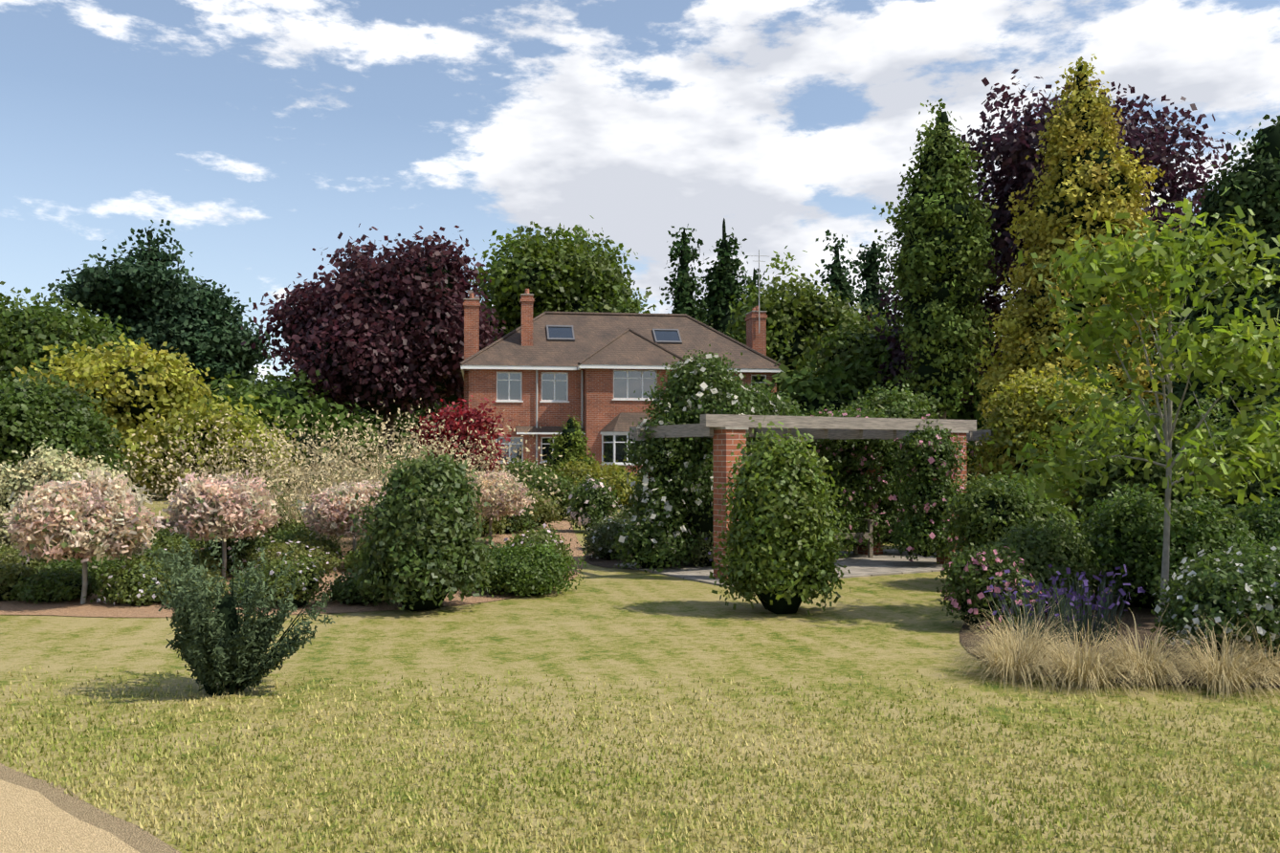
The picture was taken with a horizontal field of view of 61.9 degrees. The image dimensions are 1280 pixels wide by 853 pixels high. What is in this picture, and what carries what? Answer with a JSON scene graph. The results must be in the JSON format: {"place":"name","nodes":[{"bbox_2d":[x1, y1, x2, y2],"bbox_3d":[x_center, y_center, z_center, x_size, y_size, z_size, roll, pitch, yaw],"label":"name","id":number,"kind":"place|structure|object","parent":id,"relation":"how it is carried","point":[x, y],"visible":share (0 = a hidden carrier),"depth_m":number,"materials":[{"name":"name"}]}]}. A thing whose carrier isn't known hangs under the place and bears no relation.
{"place":"outdoors","nodes":[
{"label":"outdoors","id":0,"kind":"place"},
{"bbox_2d":[0,779,140,852],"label":"gravel path","id":1,"kind":"structure","parent":0,"point":[33,822],"depth_m":5.03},
{"bbox_2d":[44,219,286,402],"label":"tree","id":2,"kind":"object","parent":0,"point":[148,318],"depth_m":58.77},
{"bbox_2d":[151,529,211,556],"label":"shrub","id":3,"kind":"object","parent":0,"point":[175,543],"depth_m":18.16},
{"bbox_2d":[460,288,781,476],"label":"house","id":4,"kind":"structure","parent":0,"point":[602,409],"depth_m":45.35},
{"bbox_2d":[459,311,781,432],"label":"house roof","id":5,"kind":"structure","parent":4,"relation":"attached to","point":[622,339],"depth_m":46.87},
{"bbox_2d":[546,325,682,344],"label":"skylights","id":6,"kind":"object","parent":5,"relation":"on","point":[573,340],"visible":0.96,"depth_m":47.68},
{"bbox_2d":[535,249,765,467],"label":"house pipes","id":7,"kind":"object","parent":4,"relation":"attached to","point":[759,255],"visible":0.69,"depth_m":45.59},
{"bbox_2d":[0,460,1279,852],"bbox_3d":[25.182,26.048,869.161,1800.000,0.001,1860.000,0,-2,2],"label":"lawn","id":8,"kind":"structure","parent":0,"point":[624,628],"depth_m":7.58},
{"bbox_2d":[0,281,155,385],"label":"tree","id":9,"kind":"object","parent":8,"relation":"on","point":[25,332],"depth_m":38.92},
{"bbox_2d":[0,763,180,852],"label":"path edge","id":10,"kind":"object","parent":8,"relation":"on","point":[137,838],"visible":0.92,"depth_m":5.25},
{"bbox_2d":[138,531,338,695],"bbox_3d":[-2.941,1.405,7.973,1.487,1.192,1.199,0,-2,2],"label":"shrub","id":11,"kind":"object","parent":8,"relation":"on","point":[200,649],"depth_m":7.87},
{"bbox_2d":[127,379,397,497],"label":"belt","id":12,"kind":"object","parent":8,"relation":"on","point":[277,411],"depth_m":45.32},
{"bbox_2d":[202,365,336,439],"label":"shrub","id":13,"kind":"object","parent":8,"relation":"on","point":[261,388],"depth_m":49.37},
{"bbox_2d":[0,516,583,617],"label":"bed","id":14,"kind":"object","parent":8,"relation":"on","point":[76,607],"visible":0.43,"depth_m":12.65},
{"bbox_2d":[0,542,21,571],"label":"shrub","id":15,"kind":"object","parent":14,"relation":"on","point":[5,551],"depth_m":15.22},
{"bbox_2d":[0,450,28,548],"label":"shrub","id":16,"kind":"object","parent":14,"relation":"on","point":[8,488],"depth_m":16.45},
{"bbox_2d":[0,555,45,600],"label":"shrub","id":17,"kind":"object","parent":14,"relation":"on","point":[13,572],"depth_m":12.94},
{"bbox_2d":[2,542,61,573],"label":"shrub","id":18,"kind":"object","parent":14,"relation":"on","point":[17,560],"depth_m":14.57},
{"bbox_2d":[0,563,104,603],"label":"shrub","id":19,"kind":"object","parent":14,"relation":"on","point":[52,583],"depth_m":12.80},
{"bbox_2d":[0,364,148,498],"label":"green shrub","id":20,"kind":"object","parent":14,"relation":"on","point":[23,404],"depth_m":20.50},
{"bbox_2d":[4,437,151,541],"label":"shrub","id":21,"kind":"object","parent":14,"relation":"on","point":[52,460],"depth_m":16.81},
{"bbox_2d":[34,552,141,588],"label":"shrub","id":22,"kind":"object","parent":14,"relation":"on","point":[100,569],"depth_m":14.02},
{"bbox_2d":[2,467,177,604],"bbox_3d":[-6.662,1.314,12.778,1.725,1.630,1.805,0,-2,2],"label":"ornamental tree","id":23,"kind":"object","parent":14,"relation":"on","point":[35,518],"depth_m":12.34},
{"bbox_2d":[45,479,137,543],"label":"salix shoots","id":24,"kind":"object","parent":23,"relation":"attached to","point":[91,496],"visible":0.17,"depth_m":12.56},
{"bbox_2d":[10,332,223,492],"bbox_3d":[-14.133,0.082,28.981,5.703,5.018,5.412,0,-2,2],"label":"gold shrub","id":25,"kind":"object","parent":14,"relation":"on","point":[94,372],"depth_m":27.80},
{"bbox_2d":[83,555,180,606],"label":"flowering shrub","id":26,"kind":"object","parent":14,"relation":"on","point":[137,591],"depth_m":12.59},
{"bbox_2d":[100,554,190,603],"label":"shrub","id":27,"kind":"object","parent":14,"relation":"on","point":[148,587],"visible":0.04,"depth_m":12.85,"materials":[{"name":"green plant"}]},
{"bbox_2d":[114,538,177,562],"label":"shrub","id":28,"kind":"object","parent":14,"relation":"on","point":[154,549],"depth_m":16.16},
{"bbox_2d":[150,522,207,550],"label":"shrub","id":29,"kind":"object","parent":14,"relation":"on","point":[162,531],"visible":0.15,"depth_m":18.46,"materials":[{"name":"green plant"}]},
{"bbox_2d":[133,545,228,577],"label":"shrub","id":30,"kind":"object","parent":14,"relation":"on","point":[210,563],"depth_m":14.95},
{"bbox_2d":[166,568,235,603],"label":"shrub","id":31,"kind":"object","parent":14,"relation":"on","point":[220,581],"depth_m":12.48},
{"bbox_2d":[110,384,308,503],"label":"gold shrub","id":32,"kind":"object","parent":14,"relation":"on","point":[191,419],"depth_m":26.68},
{"bbox_2d":[158,469,283,579],"bbox_3d":[-5.946,1.429,15.282,1.606,1.539,1.768,0,-2,2],"label":"ornamental tree","id":33,"kind":"object","parent":14,"relation":"on","point":[202,510],"depth_m":14.81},
{"bbox_2d":[194,532,277,576],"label":"shrub","id":34,"kind":"object","parent":14,"relation":"on","point":[258,541],"depth_m":15.71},
{"bbox_2d":[110,409,367,539],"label":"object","id":35,"kind":"object","parent":14,"relation":"on","point":[206,458],"visible":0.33,"depth_m":19.02,"materials":[{"name":"beige plant"}]},
{"bbox_2d":[223,564,319,601],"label":"shrub","id":36,"kind":"object","parent":14,"relation":"on","point":[240,590],"depth_m":12.77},
{"bbox_2d":[239,472,304,514],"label":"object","id":37,"kind":"object","parent":14,"relation":"on","point":[280,484],"visible":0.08,"depth_m":26.54,"materials":[{"name":"green plant"}]},
{"bbox_2d":[260,488,301,538],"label":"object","id":38,"kind":"object","parent":14,"relation":"on","point":[275,527],"depth_m":22.05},
{"bbox_2d":[250,551,331,608],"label":"flowering shrub","id":39,"kind":"object","parent":14,"relation":"on","point":[304,565],"depth_m":12.41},
{"bbox_2d":[238,530,350,573],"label":"flowering shrub","id":40,"kind":"object","parent":14,"relation":"on","point":[318,548],"depth_m":15.91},
{"bbox_2d":[268,514,320,541],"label":"shrub","id":41,"kind":"object","parent":14,"relation":"on","point":[288,527],"depth_m":18.99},
{"bbox_2d":[176,402,417,543],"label":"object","id":42,"kind":"object","parent":14,"relation":"on","point":[303,474],"visible":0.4,"depth_m":19.66,"materials":[{"name":"beige plant"}]},
{"bbox_2d":[268,528,347,563],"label":"shrub","id":43,"kind":"object","parent":14,"relation":"on","point":[288,538],"depth_m":17.12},
{"bbox_2d":[320,533,353,552],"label":"shrub","id":44,"kind":"object","parent":14,"relation":"on","point":[342,544],"visible":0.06,"depth_m":19.64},
{"bbox_2d":[290,479,386,554],"bbox_3d":[-4.633,1.542,16.781,1.751,1.398,1.556,0,-2,2],"label":"ornamental tree","id":45,"kind":"object","parent":14,"relation":"on","point":[324,509],"depth_m":16.38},
{"bbox_2d":[303,467,386,535],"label":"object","id":46,"kind":"object","parent":14,"relation":"on","point":[368,477],"depth_m":23.57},
{"bbox_2d":[314,563,393,604],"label":"shrub","id":47,"kind":"object","parent":14,"relation":"on","point":[341,583],"depth_m":12.62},
{"bbox_2d":[338,542,372,570],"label":"shrub","id":48,"kind":"object","parent":14,"relation":"on","point":[349,558],"depth_m":16.09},
{"bbox_2d":[262,406,483,536],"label":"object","id":49,"kind":"object","parent":14,"relation":"on","point":[382,427],"visible":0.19,"depth_m":21.18,"materials":[{"name":"beige plant"}]},
{"bbox_2d":[249,397,506,546],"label":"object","id":50,"kind":"object","parent":14,"relation":"on","point":[359,459],"visible":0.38,"depth_m":18.80,"materials":[{"name":"beige plant"}]},
{"bbox_2d":[337,444,504,612],"bbox_3d":[-2.522,1.159,12.360,1.813,1.912,1.774,0,-2,2],"label":"shrub","id":51,"kind":"object","parent":14,"relation":"on","point":[411,513],"depth_m":11.97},
{"bbox_2d":[312,409,577,527],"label":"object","id":52,"kind":"object","parent":14,"relation":"on","point":[474,462],"visible":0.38,"depth_m":20.34,"materials":[{"name":"beige plant"}]},
{"bbox_2d":[454,540,504,588],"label":"shrub","id":53,"kind":"object","parent":14,"relation":"on","point":[490,550],"visible":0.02,"depth_m":14.51,"materials":[{"name":"green plant"}]},
{"bbox_2d":[465,470,510,537],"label":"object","id":54,"kind":"object","parent":14,"relation":"on","point":[496,525],"depth_m":23.17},
{"bbox_2d":[466,468,537,544],"bbox_3d":[-2.946,1.613,21.427,1.758,1.516,1.646,0,-2,2],"label":"ornamental tree","id":55,"kind":"object","parent":14,"relation":"on","point":[503,503],"depth_m":21.04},
{"bbox_2d":[491,494,541,533],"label":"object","id":56,"kind":"object","parent":14,"relation":"on","point":[521,520],"depth_m":24.30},
{"bbox_2d":[467,535,586,596],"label":"shrub","id":57,"kind":"object","parent":14,"relation":"on","point":[552,562],"depth_m":13.48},
{"bbox_2d":[498,523,581,572],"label":"flowering shrub","id":58,"kind":"object","parent":14,"relation":"on","point":[531,535],"depth_m":15.80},
{"bbox_2d":[519,482,568,530],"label":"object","id":59,"kind":"object","parent":14,"relation":"on","point":[546,512],"depth_m":25.53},
{"bbox_2d":[522,465,579,520],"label":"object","id":60,"kind":"object","parent":14,"relation":"on","point":[565,482],"depth_m":29.22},
{"bbox_2d":[241,223,506,477],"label":"copper beech","id":61,"kind":"object","parent":8,"relation":"on","point":[330,313],"depth_m":51.85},
{"bbox_2d":[315,398,463,461],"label":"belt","id":62,"kind":"object","parent":8,"relation":"on","point":[378,421],"depth_m":90.35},
{"bbox_2d":[406,395,512,473],"bbox_3d":[-5.967,0.874,36.274,3.693,3.863,3.705,0,-2,2],"label":"red maple","id":63,"kind":"object","parent":8,"relation":"on","point":[451,424],"depth_m":35.57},
{"bbox_2d":[496,456,551,485],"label":"terrace shrub","id":64,"kind":"object","parent":8,"relation":"on","point":[511,466],"depth_m":38.20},
{"bbox_2d":[464,215,663,340],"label":"tree","id":65,"kind":"object","parent":8,"relation":"on","point":[612,292],"depth_m":71.40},
{"bbox_2d":[541,412,603,474],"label":"cone shrub","id":66,"kind":"object","parent":8,"relation":"on","point":[560,440],"depth_m":39.17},
{"bbox_2d":[562,469,621,531],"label":"standard rose","id":67,"kind":"object","parent":8,"relation":"on","point":[582,494],"depth_m":24.70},
{"bbox_2d":[549,455,643,508],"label":"terrace shrub","id":68,"kind":"object","parent":8,"relation":"on","point":[613,474],"depth_m":36.22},
{"bbox_2d":[583,551,635,569],"bbox_3d":[0.521,2.314,19.770,2.988,0.001,6.412,0,-2,2],"label":"bed","id":69,"kind":"object","parent":8,"relation":"on","point":[604,562],"visible":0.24,"depth_m":17.80,"materials":[{"name":"soil"}]},
{"bbox_2d":[575,514,630,559],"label":"shrub","id":70,"kind":"object","parent":69,"relation":"on","point":[600,535],"depth_m":18.15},
{"bbox_2d":[582,512,638,542],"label":"shrub","id":71,"kind":"object","parent":69,"relation":"on","point":[603,519],"depth_m":20.16,"materials":[{"name":"green plant"}]},
{"bbox_2d":[609,505,636,520],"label":"shrub","id":72,"kind":"object","parent":69,"relation":"on","point":[619,515],"visible":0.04,"depth_m":22.09,"materials":[{"name":"green plant"}]},
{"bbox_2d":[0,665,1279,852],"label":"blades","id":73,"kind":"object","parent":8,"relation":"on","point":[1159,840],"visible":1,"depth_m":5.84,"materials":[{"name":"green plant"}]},
{"bbox_2d":[659,223,713,323],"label":"conifer","id":74,"kind":"object","parent":8,"relation":"on","point":[692,254],"depth_m":69.74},
{"bbox_2d":[692,218,750,338],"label":"conifer","id":75,"kind":"object","parent":8,"relation":"on","point":[715,276],"depth_m":70.49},
{"bbox_2d":[697,278,780,327],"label":"tree","id":76,"kind":"object","parent":8,"relation":"on","point":[706,315],"depth_m":80.51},
{"bbox_2d":[733,267,768,338],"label":"conifer","id":77,"kind":"object","parent":8,"relation":"on","point":[750,280],"depth_m":71.73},
{"bbox_2d":[614,548,943,586],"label":"pergola paving","id":78,"kind":"structure","parent":8,"relation":"on","point":[860,565],"depth_m":16.72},
{"bbox_2d":[680,530,713,567],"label":"shrub","id":79,"kind":"object","parent":78,"relation":"on","point":[698,553],"depth_m":16.72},
{"bbox_2d":[607,344,796,573],"bbox_3d":[1.010,0.454,17.116,2.347,3.562,3.120,-1,-2,37],"label":"climbing rose","id":80,"kind":"object","parent":78,"relation":"on","point":[711,395],"depth_m":16.61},
{"bbox_2d":[629,414,993,580],"bbox_3d":[3.703,1.087,17.913,7.700,2.365,2.695,1,-2,-29],"label":"pergola","id":81,"kind":"object","parent":78,"relation":"on","point":[844,428],"depth_m":16.08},
{"bbox_2d":[736,385,788,416],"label":"shrub","id":82,"kind":"object","parent":81,"relation":"on","point":[761,398],"depth_m":17.40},
{"bbox_2d":[833,504,873,557],"bbox_3d":[3.449,1.798,18.416,1.010,0.920,0.550,1,-2,-21],"label":"bench","id":83,"kind":"object","parent":78,"relation":"on","point":[870,538],"visible":0.1,"depth_m":18.34,"materials":[{"name":"grey wood"}]},
{"bbox_2d":[798,399,983,563],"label":"pergola roses","id":84,"kind":"object","parent":78,"relation":"on","point":[907,520],"depth_m":18.07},
{"bbox_2d":[699,417,859,615],"bbox_3d":[1.574,0.993,12.130,1.788,2.230,1.651,0,-2,2],"label":"bush","id":85,"kind":"object","parent":8,"relation":"on","point":[794,504],"depth_m":11.80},
{"bbox_2d":[749,374,816,443],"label":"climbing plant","id":86,"kind":"object","parent":8,"relation":"on","point":[795,410],"visible":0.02,"depth_m":21.45,"materials":[{"name":"green plant"}]},
{"bbox_2d":[718,245,878,392],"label":"tree","id":87,"kind":"object","parent":8,"relation":"on","point":[802,302],"depth_m":56.42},
{"bbox_2d":[806,229,867,384],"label":"spruce","id":88,"kind":"object","parent":8,"relation":"on","point":[847,292],"depth_m":59.40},
{"bbox_2d":[792,297,905,398],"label":"tree","id":89,"kind":"object","parent":8,"relation":"on","point":[831,344],"depth_m":48.95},
{"bbox_2d":[848,238,894,327],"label":"spruce","id":90,"kind":"object","parent":8,"relation":"on","point":[865,256],"depth_m":60.45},
{"bbox_2d":[809,380,944,510],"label":"climbing plant","id":91,"kind":"object","parent":8,"relation":"on","point":[901,405],"depth_m":22.56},
{"bbox_2d":[753,317,1007,459],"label":"trees","id":92,"kind":"object","parent":8,"relation":"on","point":[829,383],"depth_m":45.73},
{"bbox_2d":[872,98,1006,419],"bbox_3d":[11.061,-4.742,39.675,4.921,15.234,4.786,0,-2,2],"label":"conifer tree","id":93,"kind":"object","parent":8,"relation":"on","point":[977,235],"depth_m":38.89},
{"bbox_2d":[866,228,1014,404],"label":"conifer","id":94,"kind":"object","parent":8,"relation":"on","point":[993,308],"depth_m":45.49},
{"bbox_2d":[964,53,1183,428],"bbox_3d":[12.587,-3.855,29.666,6.605,12.902,7.078,0,-2,2],"label":"golden conifer","id":95,"kind":"object","parent":8,"relation":"on","point":[1025,313],"depth_m":29.00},
{"bbox_2d":[949,68,1235,321],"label":"purple tree","id":96,"kind":"object","parent":8,"relation":"on","point":[1010,152],"visible":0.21,"depth_m":41.31,"materials":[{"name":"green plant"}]},
{"bbox_2d":[959,583,1279,687],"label":"bed","id":97,"kind":"object","parent":8,"relation":"on","point":[1146,622],"visible":0.18,"depth_m":10.54,"materials":[{"name":"soil"}]},
{"bbox_2d":[934,542,1048,630],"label":"pink plant","id":98,"kind":"object","parent":97,"relation":"on","point":[994,563],"depth_m":10.72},
{"bbox_2d":[933,466,1086,566],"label":"shrub","id":99,"kind":"object","parent":97,"relation":"on","point":[964,507],"depth_m":13.98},
{"bbox_2d":[933,598,1091,694],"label":"ornamental grass","id":100,"kind":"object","parent":97,"relation":"on","point":[1008,671],"depth_m":8.43,"materials":[{"name":"beige plant"}]},
{"bbox_2d":[944,595,1093,679],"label":"ornamental grass","id":101,"kind":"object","parent":97,"relation":"on","point":[1016,639],"depth_m":9.09,"materials":[{"name":"beige plant"}]},
{"bbox_2d":[983,570,1096,653],"bbox_3d":[3.593,1.669,9.672,0.947,0.743,1.088,-1,-2,33],"label":"salvia","id":102,"kind":"object","parent":97,"relation":"on","point":[1041,597],"visible":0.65,"depth_m":9.51,"materials":[{"name":"purple plant"}]},
{"bbox_2d":[966,364,1124,530],"bbox_3d":[7.127,0.604,18.705,3.143,3.386,3.168,0,-2,2],"label":"shrub","id":103,"kind":"object","parent":97,"relation":"on","point":[1019,396],"depth_m":18.32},
{"bbox_2d":[983,513,1111,614],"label":"shrub","id":104,"kind":"object","parent":97,"relation":"on","point":[1045,542],"depth_m":11.84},
{"bbox_2d":[1030,365,1135,410],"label":"tree","id":105,"kind":"object","parent":97,"relation":"on","point":[1067,377],"depth_m":20.86,"materials":[{"name":"green plant"}]},
{"bbox_2d":[1006,602,1169,704],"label":"ornamental grass","id":106,"kind":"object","parent":97,"relation":"on","point":[1090,672],"depth_m":8.13,"materials":[{"name":"beige plant"}]},
{"bbox_2d":[1034,564,1145,646],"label":"lavender","id":107,"kind":"object","parent":97,"relation":"on","point":[1101,616],"visible":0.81,"depth_m":10.00,"materials":[{"name":"purple plant"}]},
{"bbox_2d":[980,170,1279,622],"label":"young tree","id":108,"kind":"object","parent":97,"relation":"on","point":[1255,362],"depth_m":11.10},
{"bbox_2d":[1070,603,1220,697],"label":"ornamental grass","id":109,"kind":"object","parent":97,"relation":"on","point":[1146,674],"depth_m":8.22,"materials":[{"name":"beige plant"}]},
{"bbox_2d":[1061,394,1256,532],"bbox_3d":[8.262,0.875,16.979,3.519,2.752,3.576,0,-2,2],"label":"shrub","id":110,"kind":"object","parent":97,"relation":"on","point":[1157,473],"depth_m":16.42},
{"bbox_2d":[1073,481,1266,612],"bbox_3d":[6.244,1.384,12.415,2.376,1.485,2.547,0,-2,2],"label":"shrub","id":111,"kind":"object","parent":97,"relation":"on","point":[1189,524],"depth_m":12.09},
{"bbox_2d":[1144,193,1261,436],"bbox_3d":[11.236,-1.114,20.777,2.832,6.926,2.822,0,-2,2],"label":"tree","id":112,"kind":"object","parent":97,"relation":"on","point":[1178,390],"depth_m":20.41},
{"bbox_2d":[1138,612,1279,706],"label":"ornamental grass","id":113,"kind":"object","parent":97,"relation":"on","point":[1224,680],"depth_m":8.02,"materials":[{"name":"beige plant"}]},
{"bbox_2d":[1138,529,1279,665],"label":"flowering shrub","id":114,"kind":"object","parent":97,"relation":"on","point":[1219,572],"depth_m":8.78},
{"bbox_2d":[1187,614,1279,693],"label":"ornamental grass","id":115,"kind":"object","parent":97,"relation":"on","point":[1271,681],"depth_m":8.24,"materials":[{"name":"beige plant"}]},
{"bbox_2d":[1207,382,1279,509],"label":"shrub","id":116,"kind":"object","parent":97,"relation":"on","point":[1256,489],"depth_m":15.77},
{"bbox_2d":[1220,487,1279,552],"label":"shrub","id":117,"kind":"object","parent":97,"relation":"on","point":[1261,518],"depth_m":12.54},
{"bbox_2d":[1188,114,1279,430],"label":"tree","id":118,"kind":"object","parent":8,"relation":"on","point":[1245,192],"depth_m":19.70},
{"bbox_2d":[0,0,1279,457],"label":"sky","id":119,"kind":"structure","parent":0,"point":[264,132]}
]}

